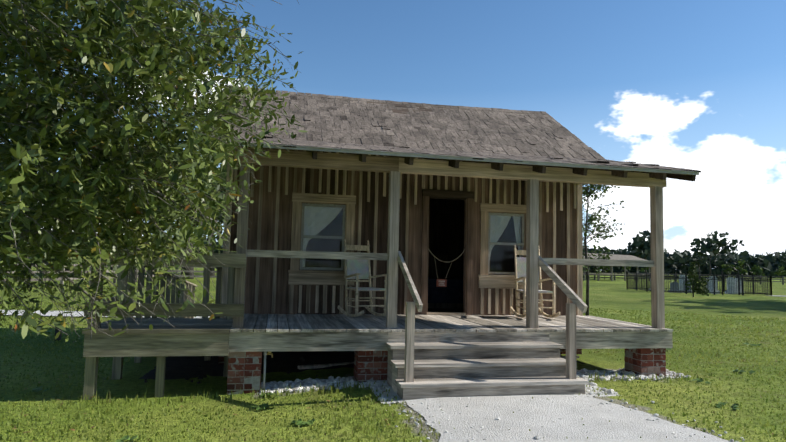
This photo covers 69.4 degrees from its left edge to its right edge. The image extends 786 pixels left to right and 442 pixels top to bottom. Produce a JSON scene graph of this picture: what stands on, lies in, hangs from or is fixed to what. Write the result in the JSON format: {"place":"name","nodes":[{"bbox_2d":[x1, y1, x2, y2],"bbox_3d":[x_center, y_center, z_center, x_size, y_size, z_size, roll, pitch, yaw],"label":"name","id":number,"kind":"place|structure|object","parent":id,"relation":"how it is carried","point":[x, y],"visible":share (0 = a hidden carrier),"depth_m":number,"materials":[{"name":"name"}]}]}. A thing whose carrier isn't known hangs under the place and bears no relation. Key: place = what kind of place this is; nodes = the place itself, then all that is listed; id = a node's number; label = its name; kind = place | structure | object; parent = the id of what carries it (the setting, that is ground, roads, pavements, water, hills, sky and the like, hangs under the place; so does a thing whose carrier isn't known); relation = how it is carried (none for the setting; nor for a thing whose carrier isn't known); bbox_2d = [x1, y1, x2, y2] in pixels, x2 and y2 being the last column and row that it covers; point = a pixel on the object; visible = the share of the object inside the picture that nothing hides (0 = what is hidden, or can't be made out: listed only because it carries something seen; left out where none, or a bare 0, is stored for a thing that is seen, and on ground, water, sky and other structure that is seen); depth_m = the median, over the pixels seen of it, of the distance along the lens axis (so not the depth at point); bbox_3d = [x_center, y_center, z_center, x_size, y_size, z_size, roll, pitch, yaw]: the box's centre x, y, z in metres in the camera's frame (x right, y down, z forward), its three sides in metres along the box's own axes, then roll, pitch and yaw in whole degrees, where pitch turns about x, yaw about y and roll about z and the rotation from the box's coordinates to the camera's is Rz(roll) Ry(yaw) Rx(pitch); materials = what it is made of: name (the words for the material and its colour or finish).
{"place":"outdoors","nodes":[
{"label":"outdoors","id":0,"kind":"place"},
{"bbox_2d":[54,313,64,340],"bbox_3d":[-6.563,2.089,11.143,0.140,0.540,0.140,2,-5,-12],"label":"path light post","id":1,"kind":"object","parent":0,"point":[59,337],"visible":0.27,"depth_m":11.09,"materials":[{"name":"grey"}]},
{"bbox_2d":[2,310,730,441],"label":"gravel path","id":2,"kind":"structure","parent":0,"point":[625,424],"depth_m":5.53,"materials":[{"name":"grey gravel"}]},
{"bbox_2d":[386,251,588,399],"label":"front steps","id":3,"kind":"structure","parent":2,"relation":"on","point":[451,364],"depth_m":6.88,"materials":[{"name":"grey wood"}]},
{"bbox_2d":[259,368,744,441],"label":"loose stones","id":4,"kind":"object","parent":2,"relation":"on","point":[584,373],"visible":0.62,"depth_m":7.11,"materials":[{"name":"white gravel"}]},
{"bbox_2d":[0,261,785,441],"bbox_3d":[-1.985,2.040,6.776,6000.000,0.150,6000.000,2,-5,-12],"label":"lawn ground","id":5,"kind":"structure","parent":0,"point":[609,294],"depth_m":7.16,"materials":[{"name":"green plant"}]},
{"bbox_2d":[0,0,307,341],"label":"oak tree","id":6,"kind":"object","parent":5,"relation":"on","point":[38,131],"visible":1,"depth_m":3.18,"materials":[{"name":"green plant"}]},
{"bbox_2d":[82,249,246,399],"bbox_3d":[-3.649,1.569,11.212,1.828,2.120,9.332,2,-5,-12],"label":"wooden ramp","id":7,"kind":"object","parent":5,"relation":"on","point":[189,334],"visible":0.73,"depth_m":6.77,"materials":[{"name":"grey wood"}]},
{"bbox_2d":[263,352,272,389],"bbox_3d":[-1.547,1.859,7.004,0.115,0.520,0.040,2,-5,-12],"label":"pipe","id":8,"kind":"object","parent":5,"relation":"on","point":[264,367],"visible":0.79,"depth_m":6.99,"materials":[{"name":"grey plastic"}]},
{"bbox_2d":[139,351,584,383],"bbox_3d":[-0.574,2.354,10.660,7.249,0.210,5.744,2,-5,-12],"label":"crawl space","id":9,"kind":"object","parent":5,"relation":"on","point":[189,367],"visible":0.25,"depth_m":8.71,"materials":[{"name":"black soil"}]},
{"bbox_2d":[1,329,760,441],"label":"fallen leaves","id":10,"kind":"object","parent":5,"relation":"on","point":[300,421],"visible":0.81,"depth_m":6.21,"materials":[{"name":"green plant"}]},
{"bbox_2d":[0,143,785,282],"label":"trees","id":11,"kind":"object","parent":5,"relation":"on","point":[758,270],"visible":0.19,"depth_m":59.48,"materials":[{"name":"green plant"}]},
{"bbox_2d":[1,230,785,277],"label":"tree line","id":12,"kind":"object","parent":5,"relation":"on","point":[677,262],"visible":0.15,"depth_m":247.33,"materials":[{"name":"green plant"}]},
{"bbox_2d":[4,263,785,287],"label":"rail fences","id":13,"kind":"object","parent":5,"relation":"on","point":[114,280],"visible":0.27,"depth_m":44.91,"materials":[{"name":"brown wood"}]},
{"bbox_2d":[218,348,665,394],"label":"brick piers","id":14,"kind":"structure","parent":5,"relation":"on","point":[244,371],"depth_m":7.21,"materials":[{"name":"red brick"}]},
{"bbox_2d":[229,314,672,351],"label":"porch floor","id":15,"kind":"structure","parent":14,"relation":"on","point":[325,332],"depth_m":7.75,"materials":[{"name":"grey wood"}]},
{"bbox_2d":[338,239,386,316],"bbox_3d":[-0.429,0.883,8.856,0.584,1.199,0.923,4,-5,-29],"label":"rocking chair","id":16,"kind":"object","parent":15,"relation":"on","point":[357,269],"visible":0.88,"depth_m":9.02,"materials":[{"name":"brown wood"}]},
{"bbox_2d":[233,147,666,327],"bbox_3d":[0.969,0.314,7.696,6.140,2.240,0.142,2,-5,-12],"label":"porch frame","id":17,"kind":"object","parent":15,"relation":"on","point":[394,167],"visible":0.92,"depth_m":7.67,"materials":[{"name":"grey wood"}]},
{"bbox_2d":[194,85,700,180],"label":"cabin roof","id":18,"kind":"structure","parent":17,"relation":"on","point":[498,138],"depth_m":10.35,"materials":[{"name":"wood"}]},
{"bbox_2d":[510,245,560,317],"bbox_3d":[2.339,0.991,9.405,0.584,1.199,0.923,2,-5,-7],"label":"rocking chair","id":19,"kind":"object","parent":15,"relation":"on","point":[520,269],"visible":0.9,"depth_m":9.57,"materials":[{"name":"brown wood"}]},
{"bbox_2d":[582,184,625,315],"bbox_3d":[5.772,0.693,17.179,2.206,4.763,2.520,-3,-6,41],"label":"young oak tree","id":20,"kind":"object","parent":5,"relation":"on","point":[591,217],"visible":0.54,"depth_m":17.11,"materials":[{"name":"broadleaf oak foliage"},{"name":"bark"}]},
{"bbox_2d":[583,253,649,280],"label":"pavilion","id":21,"kind":"structure","parent":5,"relation":"on","point":[621,257],"depth_m":88.57,"materials":[{"name":"grey wood"}]},
{"bbox_2d":[684,262,708,296],"bbox_3d":[18.674,3.652,34.886,1.444,2.249,0.924,1,-5,0],"label":"cypress tree","id":22,"kind":"object","parent":5,"relation":"on","point":[694,284],"visible":1,"depth_m":34.77,"materials":[{"name":"green plant"}]},
{"bbox_2d":[626,267,785,296],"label":"cemetery fence and stones","id":23,"kind":"object","parent":5,"relation":"on","point":[734,285],"visible":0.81,"depth_m":41.86,"materials":[{"name":"black metal"}]},
{"bbox_2d":[2,0,785,268],"label":"sky","id":24,"kind":"structure","parent":0,"point":[700,85],"materials":[{"name":"blue"}]},
{"bbox_2d":[328,254,462,307],"bbox_3d":[-0.397,1.170,11.689,4.020,1.100,2.420,2,-5,-12],"label":"bed","id":25,"kind":"object","parent":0,"point":[450,295],"visible":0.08,"depth_m":11.15,"materials":[{"name":"black"}]},
{"bbox_2d":[220,146,582,326],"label":"cabin walls","id":26,"kind":"structure","parent":0,"point":[269,289],"depth_m":9.56,"materials":[{"name":"brown wood"}]},
{"bbox_2d":[288,189,525,314],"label":"cabin openings","id":27,"kind":"object","parent":26,"relation":"in","point":[313,215],"visible":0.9,"depth_m":9.60,"materials":[{"name":"brown wood"}]},
{"bbox_2d":[429,249,464,286],"bbox_3d":[0.914,0.796,9.710,0.669,0.653,0.018,2,-5,-12],"label":"hanging sign","id":28,"kind":"object","parent":26,"relation":"attached to","point":[441,282],"visible":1,"depth_m":9.67,"materials":[{"name":"brown wood"}]}
]}

